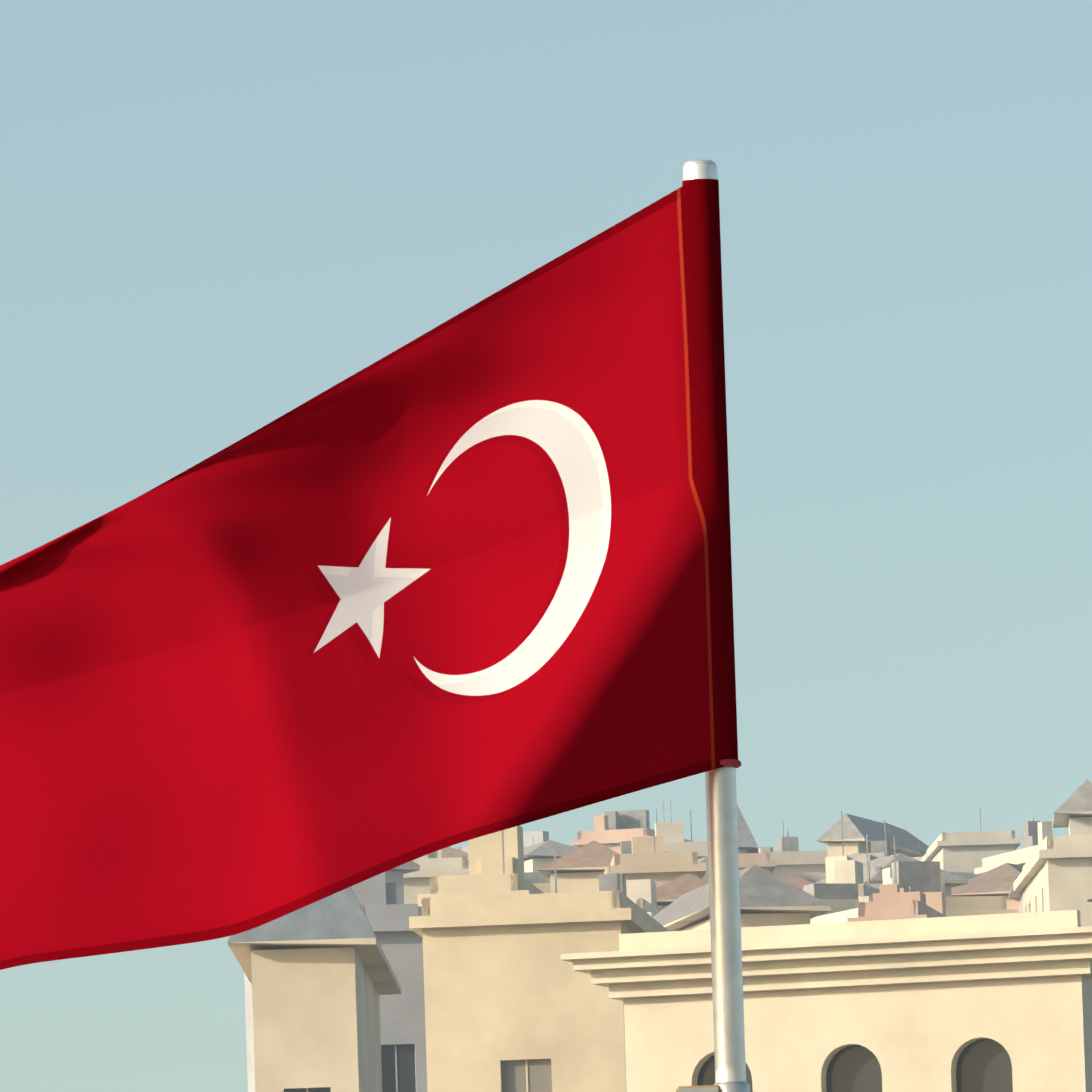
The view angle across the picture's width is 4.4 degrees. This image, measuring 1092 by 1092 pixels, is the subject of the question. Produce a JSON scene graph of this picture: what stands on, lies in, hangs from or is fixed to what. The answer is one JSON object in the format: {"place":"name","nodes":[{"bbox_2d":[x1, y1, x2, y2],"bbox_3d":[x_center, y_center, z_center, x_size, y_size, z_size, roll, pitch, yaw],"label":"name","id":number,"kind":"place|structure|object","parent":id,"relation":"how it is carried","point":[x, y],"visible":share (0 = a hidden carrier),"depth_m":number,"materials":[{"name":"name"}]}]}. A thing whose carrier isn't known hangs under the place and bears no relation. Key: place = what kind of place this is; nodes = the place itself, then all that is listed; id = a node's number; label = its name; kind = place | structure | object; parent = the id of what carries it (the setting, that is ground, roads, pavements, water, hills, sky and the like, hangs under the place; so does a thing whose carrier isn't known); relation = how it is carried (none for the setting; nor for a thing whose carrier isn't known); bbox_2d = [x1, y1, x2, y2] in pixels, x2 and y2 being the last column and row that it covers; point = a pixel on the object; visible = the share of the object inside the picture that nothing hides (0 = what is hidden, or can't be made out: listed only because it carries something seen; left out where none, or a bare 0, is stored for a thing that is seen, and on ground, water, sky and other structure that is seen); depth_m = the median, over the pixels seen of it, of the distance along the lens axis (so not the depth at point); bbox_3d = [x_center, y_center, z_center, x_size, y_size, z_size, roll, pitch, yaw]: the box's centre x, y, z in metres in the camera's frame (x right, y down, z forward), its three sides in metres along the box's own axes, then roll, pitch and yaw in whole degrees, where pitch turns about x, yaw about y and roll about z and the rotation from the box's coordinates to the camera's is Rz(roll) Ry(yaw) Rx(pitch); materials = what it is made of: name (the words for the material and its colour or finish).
{"place":"outdoors","nodes":[
{"label":"outdoors","id":0,"kind":"place"},
{"bbox_2d":[0,160,749,1091],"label":"flag","id":1,"kind":"object","parent":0,"point":[462,576],"visible":1,"depth_m":24.46,"materials":[{"name":"fabric"}]},
{"bbox_2d":[0,0,1091,1091],"label":"sky","id":2,"kind":"structure","parent":0,"point":[216,216],"materials":[{"name":"blue"}]},
{"bbox_3d":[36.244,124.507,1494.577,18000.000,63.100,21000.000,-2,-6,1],"label":"ground","id":3,"kind":"structure","parent":0,"visible":0},
{"bbox_2d":[227,887,401,1091],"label":"building","id":4,"kind":"structure","parent":3,"relation":"on","point":[320,975],"depth_m":380.05,"materials":[{"name":"paint"}]},
{"bbox_2d":[244,861,419,1091],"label":"building","id":5,"kind":"structure","parent":3,"relation":"on","point":[395,874],"depth_m":647.90,"materials":[{"name":"paint"}]},
{"bbox_2d":[351,872,426,1091],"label":"building","id":6,"kind":"structure","parent":3,"relation":"on","point":[403,1042],"depth_m":470.03,"materials":[{"name":"paint"}]},
{"bbox_2d":[403,850,468,903],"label":"building","id":7,"kind":"structure","parent":3,"relation":"on","point":[435,863],"depth_m":663.91,"materials":[{"name":"paint"}]},
{"bbox_2d":[441,847,468,865],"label":"building","id":8,"kind":"structure","parent":3,"relation":"on","point":[448,852],"depth_m":908.89,"materials":[{"name":"paint"}]},
{"bbox_2d":[418,825,542,907],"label":"building","id":9,"kind":"structure","parent":3,"relation":"on","point":[496,863],"depth_m":434.60,"materials":[{"name":"paint"}]},
{"bbox_2d":[459,831,548,852],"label":"building","id":10,"kind":"structure","parent":3,"relation":"on","point":[530,838],"depth_m":978.07,"materials":[{"name":"paint"}]},
{"bbox_2d":[467,840,577,882],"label":"building","id":11,"kind":"structure","parent":3,"relation":"on","point":[536,856],"depth_m":881.03,"materials":[{"name":"paint"}]},
{"bbox_2d":[524,872,550,892],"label":"building","id":12,"kind":"structure","parent":3,"relation":"on","point":[537,880],"depth_m":712.68,"materials":[{"name":"paint"}]},
{"bbox_2d":[409,842,667,1091],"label":"building","id":13,"kind":"structure","parent":3,"relation":"on","point":[514,1002],"depth_m":419.90,"materials":[{"name":"paint"}]},
{"bbox_2d":[535,841,618,892],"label":"building","id":14,"kind":"structure","parent":3,"relation":"on","point":[581,869],"depth_m":663.42,"materials":[{"name":"paint"}]},
{"bbox_2d":[599,844,660,916],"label":"building","id":15,"kind":"structure","parent":3,"relation":"on","point":[641,893],"depth_m":541.33,"materials":[{"name":"paint"}]},
{"bbox_2d":[571,800,693,853],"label":"building","id":16,"kind":"structure","parent":3,"relation":"on","point":[613,829],"depth_m":926.95,"materials":[{"name":"paint"}]},
{"bbox_2d":[598,835,705,890],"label":"building","id":17,"kind":"structure","parent":3,"relation":"on","point":[638,858],"depth_m":638.73,"materials":[{"name":"paint"}]},
{"bbox_2d":[655,809,707,858],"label":"building","id":18,"kind":"structure","parent":3,"relation":"on","point":[671,833],"depth_m":835.58,"materials":[{"name":"paint"}]},
{"bbox_2d":[656,873,708,909],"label":"building","id":19,"kind":"structure","parent":3,"relation":"on","point":[668,893],"depth_m":583.18,"materials":[{"name":"paint"}]},
{"bbox_2d":[698,857,739,880],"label":"building","id":20,"kind":"structure","parent":3,"relation":"on","point":[704,860],"depth_m":728.35,"materials":[{"name":"paint"}]},
{"bbox_2d":[653,864,830,930],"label":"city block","id":21,"kind":"structure","parent":3,"relation":"on","point":[767,898],"depth_m":485.33,"materials":[{"name":"paint"}]},
{"bbox_2d":[737,805,757,853],"bbox_3d":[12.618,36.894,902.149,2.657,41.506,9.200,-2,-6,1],"label":"roof","id":22,"kind":"structure","parent":3,"relation":"on","point":[747,843],"depth_m":899.84,"materials":[{"name":"paint"}]},
{"bbox_2d":[738,848,775,872],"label":"building","id":23,"kind":"structure","parent":3,"relation":"on","point":[761,860],"depth_m":899.20,"materials":[{"name":"paint"}]},
{"bbox_2d":[758,820,827,880],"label":"building","id":24,"kind":"structure","parent":3,"relation":"on","point":[790,858],"depth_m":936.21,"materials":[{"name":"paint"}]},
{"bbox_2d":[785,876,816,889],"bbox_3d":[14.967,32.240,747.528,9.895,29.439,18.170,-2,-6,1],"label":"roof","id":25,"kind":"structure","parent":3,"relation":"on","point":[799,882],"depth_m":742.65,"materials":[{"name":"paint"}]},
{"bbox_2d":[561,910,1091,1091],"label":"arcade building","id":26,"kind":"structure","parent":3,"relation":"on","point":[990,1003],"depth_m":299.46,"materials":[{"name":"paint"}]},
{"bbox_2d":[821,811,889,883],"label":"building","id":27,"kind":"structure","parent":3,"relation":"on","point":[880,849],"depth_m":644.97,"materials":[{"name":"paint"}]},
{"bbox_2d":[825,834,896,901],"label":"building","id":28,"kind":"structure","parent":3,"relation":"on","point":[843,869],"depth_m":597.45,"materials":[{"name":"paint"}]},
{"bbox_2d":[816,814,919,856],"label":"building","id":29,"kind":"structure","parent":3,"relation":"on","point":[856,829],"depth_m":919.85,"materials":[{"name":"paint"}]},
{"bbox_2d":[803,853,967,895],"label":"building","id":30,"kind":"structure","parent":3,"relation":"on","point":[952,880],"depth_m":639.14,"materials":[{"name":"paint"}]},
{"bbox_2d":[847,837,946,921],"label":"building","id":31,"kind":"structure","parent":3,"relation":"on","point":[894,901],"depth_m":506.40,"materials":[{"name":"paint"}]},
{"bbox_2d":[882,822,928,856],"bbox_3d":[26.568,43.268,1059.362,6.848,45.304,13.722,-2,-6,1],"label":"roof","id":32,"kind":"structure","parent":3,"relation":"on","point":[914,841],"depth_m":1060.85,"materials":[{"name":"paint"}]},
{"bbox_2d":[804,861,1017,923],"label":"building","id":33,"kind":"structure","parent":3,"relation":"on","point":[842,899],"depth_m":569.32,"materials":[{"name":"paint"}]},
{"bbox_2d":[911,847,925,860],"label":"building","id":34,"kind":"structure","parent":3,"relation":"on","point":[920,856],"depth_m":1058.81,"materials":[{"name":"paint"}]},
{"bbox_2d":[921,808,1020,879],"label":"building","id":35,"kind":"structure","parent":3,"relation":"on","point":[962,854],"depth_m":933.18,"materials":[{"name":"paint"}]},
{"bbox_2d":[951,863,1022,912],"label":"building","id":36,"kind":"structure","parent":3,"relation":"on","point":[998,880],"depth_m":772.05,"materials":[{"name":"paint"}]},
{"bbox_2d":[974,818,1052,874],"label":"building","id":37,"kind":"structure","parent":3,"relation":"on","point":[1035,834],"depth_m":842.74,"materials":[{"name":"paint"}]},
{"bbox_2d":[1009,876,1023,912],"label":"building","id":38,"kind":"structure","parent":3,"relation":"on","point":[1016,894],"depth_m":768.45,"materials":[{"name":"paint"}]},
{"bbox_2d":[1013,834,1091,926],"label":"building","id":39,"kind":"structure","parent":3,"relation":"on","point":[1055,874],"depth_m":559.45,"materials":[{"name":"paint"}]},
{"bbox_2d":[1053,779,1091,834],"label":"building","id":40,"kind":"structure","parent":39,"relation":"on","point":[1073,812],"depth_m":565.63,"materials":[{"name":"beige paint"}]}
]}

